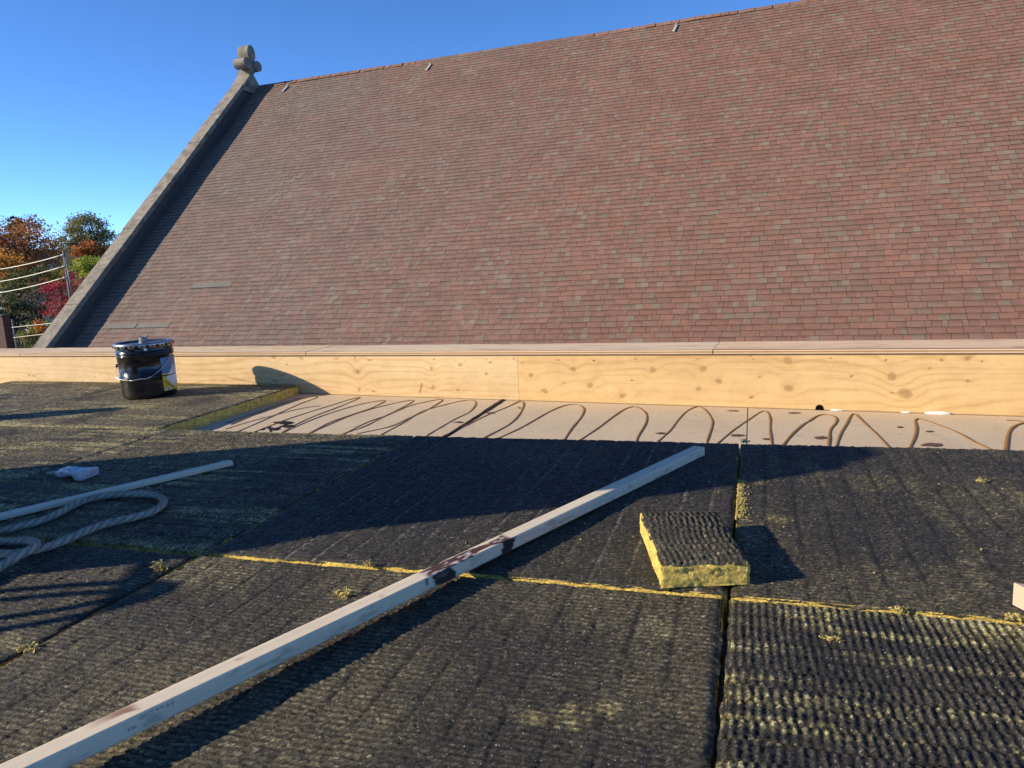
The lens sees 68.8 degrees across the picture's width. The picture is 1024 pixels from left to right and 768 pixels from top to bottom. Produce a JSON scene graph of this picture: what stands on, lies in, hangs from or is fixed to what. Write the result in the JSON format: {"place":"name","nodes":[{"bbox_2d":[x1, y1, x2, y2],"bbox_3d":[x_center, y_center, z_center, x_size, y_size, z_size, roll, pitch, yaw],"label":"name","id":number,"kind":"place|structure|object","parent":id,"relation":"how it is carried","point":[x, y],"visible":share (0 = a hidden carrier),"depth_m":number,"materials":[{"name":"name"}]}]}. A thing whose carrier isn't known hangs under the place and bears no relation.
{"place":"outdoors","nodes":[
{"label":"outdoors","id":0,"kind":"place"},
{"bbox_2d":[2,301,60,343],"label":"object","id":1,"kind":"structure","parent":0,"point":[51,320],"depth_m":98.29,"materials":[{"name":"plant"}]},
{"bbox_2d":[16,287,54,326],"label":"tree","id":2,"kind":"object","parent":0,"point":[35,311],"visible":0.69,"depth_m":70.30,"materials":[{"name":"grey plant"}]},
{"bbox_2d":[44,244,109,299],"bbox_3d":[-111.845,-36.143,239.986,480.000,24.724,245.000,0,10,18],"label":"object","id":3,"kind":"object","parent":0,"point":[69,257],"depth_m":234.26,"materials":[{"name":"green plant"}]},
{"bbox_2d":[0,0,799,249],"label":"sky","id":4,"kind":"structure","parent":0,"point":[99,99],"materials":[{"name":"blue"}]},
{"bbox_2d":[32,0,1023,347],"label":"church","id":5,"kind":"structure","parent":0,"point":[826,170],"depth_m":16.75,"materials":[{"name":"tile"}]},
{"label":"ground","id":6,"kind":"structure","parent":0,"visible":0},
{"bbox_2d":[0,314,14,347],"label":"brick chimney","id":7,"kind":"object","parent":6,"relation":"on","point":[6,338],"visible":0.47,"depth_m":26.97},
{"bbox_2d":[11,319,17,347],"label":"thin post","id":8,"kind":"object","parent":6,"relation":"on","point":[14,333],"visible":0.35,"depth_m":45.41,"materials":[{"name":"grey metal"}]},
{"bbox_2d":[4,215,24,245],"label":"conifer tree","id":9,"kind":"object","parent":6,"relation":"on","point":[11,217],"visible":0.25,"depth_m":135.14,"materials":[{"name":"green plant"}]},
{"bbox_2d":[0,291,37,336],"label":"dark shrub","id":10,"kind":"object","parent":6,"relation":"on","point":[17,306],"visible":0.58,"depth_m":69.14,"materials":[{"name":"green plant"}]},
{"bbox_2d":[0,247,37,336],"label":"golden tree","id":11,"kind":"object","parent":6,"relation":"on","point":[6,261],"visible":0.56,"depth_m":93.92,"materials":[{"name":"orange plant"}]},
{"bbox_2d":[13,328,39,347],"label":"hedge shrub","id":12,"kind":"object","parent":6,"relation":"on","point":[18,342],"visible":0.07,"depth_m":58.72,"materials":[{"name":"green plant"}]},
{"bbox_2d":[0,261,59,326],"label":"green tree","id":13,"kind":"object","parent":6,"relation":"on","point":[12,284],"visible":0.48,"depth_m":82.62,"materials":[{"name":"green plant"}]},
{"bbox_2d":[0,252,60,307],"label":"tree","id":14,"kind":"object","parent":6,"relation":"on","point":[47,267],"depth_m":149.86,"materials":[{"name":"plant"}]},
{"bbox_2d":[16,317,50,347],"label":"weeping tree","id":15,"kind":"object","parent":6,"relation":"on","point":[30,339],"visible":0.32,"depth_m":49.52,"materials":[{"name":"green plant"}]},
{"bbox_2d":[33,318,46,335],"bbox_3d":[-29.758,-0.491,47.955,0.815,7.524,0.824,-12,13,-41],"label":"orange shrub","id":16,"kind":"object","parent":6,"relation":"on","point":[36,322],"visible":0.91,"depth_m":47.34,"materials":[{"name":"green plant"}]},
{"bbox_2d":[0,214,80,290],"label":"oak tree","id":17,"kind":"object","parent":6,"relation":"on","point":[26,249],"visible":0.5,"depth_m":113.45,"materials":[{"name":"orange plant"}]},
{"bbox_2d":[29,269,84,319],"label":"crimson maple tree","id":18,"kind":"object","parent":6,"relation":"on","point":[58,294],"visible":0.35,"depth_m":63.22,"materials":[{"name":"red plant"}]},
{"bbox_2d":[41,268,73,306],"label":"yellow shrub","id":19,"kind":"object","parent":6,"relation":"on","point":[55,276],"visible":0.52,"depth_m":84.04,"materials":[{"name":"green plant"}]},
{"bbox_2d":[61,250,71,298],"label":"utility pole","id":20,"kind":"object","parent":6,"relation":"on","point":[63,254],"visible":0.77,"depth_m":58.64,"materials":[{"name":"metal"}]},
{"bbox_2d":[0,255,60,269],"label":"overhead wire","id":21,"kind":"object","parent":20,"relation":"attached to","point":[30,263],"visible":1,"depth_m":59.87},
{"bbox_2d":[0,266,61,281],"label":"overhead wire","id":22,"kind":"object","parent":20,"relation":"attached to","point":[31,275],"visible":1,"depth_m":60.06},
{"bbox_2d":[0,278,62,292],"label":"overhead wire","id":23,"kind":"object","parent":20,"relation":"attached to","point":[31,286],"visible":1,"depth_m":60.28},
{"bbox_2d":[57,254,100,283],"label":"willow tree","id":24,"kind":"object","parent":6,"relation":"on","point":[85,268],"visible":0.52,"depth_m":77.11,"materials":[{"name":"green plant"}]},
{"bbox_2d":[55,210,118,252],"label":"locust tree","id":25,"kind":"object","parent":6,"relation":"on","point":[102,236],"visible":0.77,"depth_m":103.47,"materials":[{"name":"green plant"}]},
{"bbox_2d":[67,239,107,262],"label":"maple tree","id":26,"kind":"object","parent":6,"relation":"on","point":[89,248],"visible":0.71,"depth_m":87.08,"materials":[{"name":"orange plant"}]},
{"bbox_2d":[192,394,1023,767],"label":"roof deck","id":27,"kind":"structure","parent":6,"relation":"on","point":[440,416],"depth_m":3.26,"materials":[{"name":"plywood"},{"name":"adhesive"}]},
{"bbox_2d":[0,381,120,414],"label":"insulation board","id":28,"kind":"object","parent":27,"relation":"on","point":[15,396],"visible":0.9,"depth_m":4.62,"materials":[{"name":"fabric"}]},
{"bbox_2d":[0,426,170,485],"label":"insulation board","id":29,"kind":"object","parent":27,"relation":"on","point":[26,451],"visible":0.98,"depth_m":3.10,"materials":[{"name":"fabric"}]},
{"bbox_2d":[0,542,195,666],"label":"insulation board","id":30,"kind":"object","parent":27,"relation":"on","point":[47,595],"visible":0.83,"depth_m":1.67,"materials":[{"name":"fabric"}]},
{"bbox_2d":[149,559,168,571],"bbox_3d":[-0.818,0.417,1.732,0.051,0.029,0.035,0,10,18],"label":"wool scrap","id":31,"kind":"object","parent":30,"relation":"on","point":[159,566],"visible":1,"depth_m":1.73,"materials":[{"name":"fabric"}]},
{"bbox_2d":[0,383,298,429],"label":"insulation board","id":32,"kind":"object","parent":27,"relation":"on","point":[188,406],"visible":0.87,"depth_m":3.88,"materials":[{"name":"fabric"}]},
{"bbox_2d":[112,335,177,398],"bbox_3d":[-2.069,-0.108,4.237,0.318,0.344,0.317,0,10,18],"label":"paint pail","id":33,"kind":"object","parent":32,"relation":"on","point":[145,366],"visible":1,"depth_m":4.13,"materials":[{"name":"black metal"}]},
{"bbox_2d":[0,430,413,558],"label":"insulation board","id":34,"kind":"object","parent":27,"relation":"on","point":[237,498],"visible":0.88,"depth_m":2.41,"materials":[{"name":"fabric"}]},
{"bbox_2d":[46,466,98,480],"bbox_3d":[-1.535,0.303,2.578,0.200,0.036,0.082,0,10,18],"label":"glue tube","id":35,"kind":"object","parent":34,"relation":"on","point":[76,473],"visible":1,"depth_m":2.55,"materials":[{"name":"plastic"}]},
{"bbox_2d":[0,489,167,571],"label":"rope","id":36,"kind":"object","parent":34,"relation":"on","point":[34,547],"visible":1,"depth_m":2.03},
{"bbox_2d":[0,460,232,520],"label":"timber batten","id":37,"kind":"object","parent":34,"relation":"on","point":[18,512],"visible":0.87,"depth_m":2.36,"materials":[{"name":"beige wood"}]},
{"bbox_2d":[0,555,723,767],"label":"insulation board","id":38,"kind":"object","parent":27,"relation":"on","point":[432,678],"visible":0.94,"depth_m":1.23,"materials":[{"name":"fabric"}]},
{"bbox_2d":[16,641,42,653],"bbox_3d":[-0.897,0.488,1.384,0.044,0.014,0.049,-6,10,-19],"label":"wool scrap","id":39,"kind":"object","parent":38,"relation":"on","point":[28,647],"visible":1,"depth_m":1.39,"materials":[{"name":"fabric"}]},
{"bbox_2d":[334,586,358,599],"bbox_3d":[-0.346,0.426,1.539,0.052,0.024,0.040,0,10,18],"label":"wool scrap","id":40,"kind":"object","parent":38,"relation":"on","point":[343,593],"visible":1,"depth_m":1.54,"materials":[{"name":"fabric"}]},
{"bbox_2d":[362,559,374,567],"bbox_3d":[-0.321,0.401,1.677,0.030,0.017,0.019,0,10,18],"label":"wool scrap","id":41,"kind":"object","parent":38,"relation":"on","point":[369,564],"visible":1,"depth_m":1.68,"materials":[{"name":"fabric"}]},
{"bbox_2d":[17,432,1006,746],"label":"wool crumbs","id":42,"kind":"object","parent":38,"relation":"on","point":[561,540],"visible":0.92,"depth_m":1.88,"materials":[{"name":"fabric"}]},
{"bbox_2d":[209,436,739,625],"bbox_3d":[0.019,0.334,2.190,1.224,0.072,1.186,0,10,18],"label":"insulation board","id":43,"kind":"object","parent":27,"relation":"on","point":[412,502],"visible":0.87,"depth_m":2.00,"materials":[{"name":"fabric"}]},
{"bbox_2d":[0,446,704,767],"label":"timber batten","id":44,"kind":"object","parent":43,"relation":"on","point":[74,747],"visible":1,"depth_m":1.29,"materials":[{"name":"beige wood"}]},
{"bbox_2d":[639,511,750,588],"bbox_3d":[0.388,0.347,1.627,0.182,0.054,0.318,-3,10,3],"label":"insulation offcut","id":45,"kind":"object","parent":43,"relation":"on","point":[690,549],"visible":1,"depth_m":1.54,"materials":[{"name":"fabric"}]},
{"bbox_2d":[0,339,1023,416],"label":"parapet","id":46,"kind":"structure","parent":27,"relation":"on","point":[984,377],"depth_m":3.63,"materials":[{"name":"brown wood"}]},
{"bbox_2d":[715,599,1023,767],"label":"insulation board","id":47,"kind":"object","parent":27,"relation":"on","point":[948,692],"visible":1,"depth_m":1.12,"materials":[{"name":"fabric"}]},
{"bbox_2d":[818,634,845,643],"bbox_3d":[0.540,0.432,1.263,0.044,0.010,0.028,0,10,18],"label":"wool scrap","id":48,"kind":"object","parent":47,"relation":"on","point":[829,638],"visible":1,"depth_m":1.27,"materials":[{"name":"fabric"}]},
{"bbox_2d":[888,605,908,612],"bbox_3d":[0.698,0.404,1.347,0.032,0.011,0.024,-3,10,-1],"label":"wool scrap","id":49,"kind":"object","parent":47,"relation":"on","point":[898,609],"visible":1,"depth_m":1.34,"materials":[{"name":"fabric"}]},
{"bbox_2d":[730,444,1023,624],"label":"insulation board","id":50,"kind":"object","parent":27,"relation":"on","point":[830,546],"visible":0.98,"depth_m":1.73,"materials":[{"name":"fabric"}]},
{"bbox_2d":[734,479,753,519],"bbox_3d":[0.620,0.304,1.991,0.048,0.011,0.328,0,10,18],"label":"wool scrap","id":51,"kind":"object","parent":50,"relation":"on","point":[740,491],"visible":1,"depth_m":1.97,"materials":[{"name":"fabric"}]},
{"bbox_2d":[976,476,987,482],"bbox_3d":[1.266,0.255,2.014,0.031,0.020,0.024,6,13,43],"label":"wool scrap","id":52,"kind":"object","parent":50,"relation":"on","point":[980,479],"visible":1,"depth_m":2.01,"materials":[{"name":"fabric"}]},
{"bbox_2d":[1004,612,1023,621],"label":"wool scrap","id":53,"kind":"object","parent":50,"relation":"on","point":[1017,616],"visible":1,"depth_m":1.30,"materials":[{"name":"fabric"}]},
{"bbox_2d":[1013,583,1023,609],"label":"timber batten","id":54,"kind":"object","parent":50,"relation":"on","point":[1018,595],"visible":1,"depth_m":1.33,"materials":[{"name":"beige wood"}]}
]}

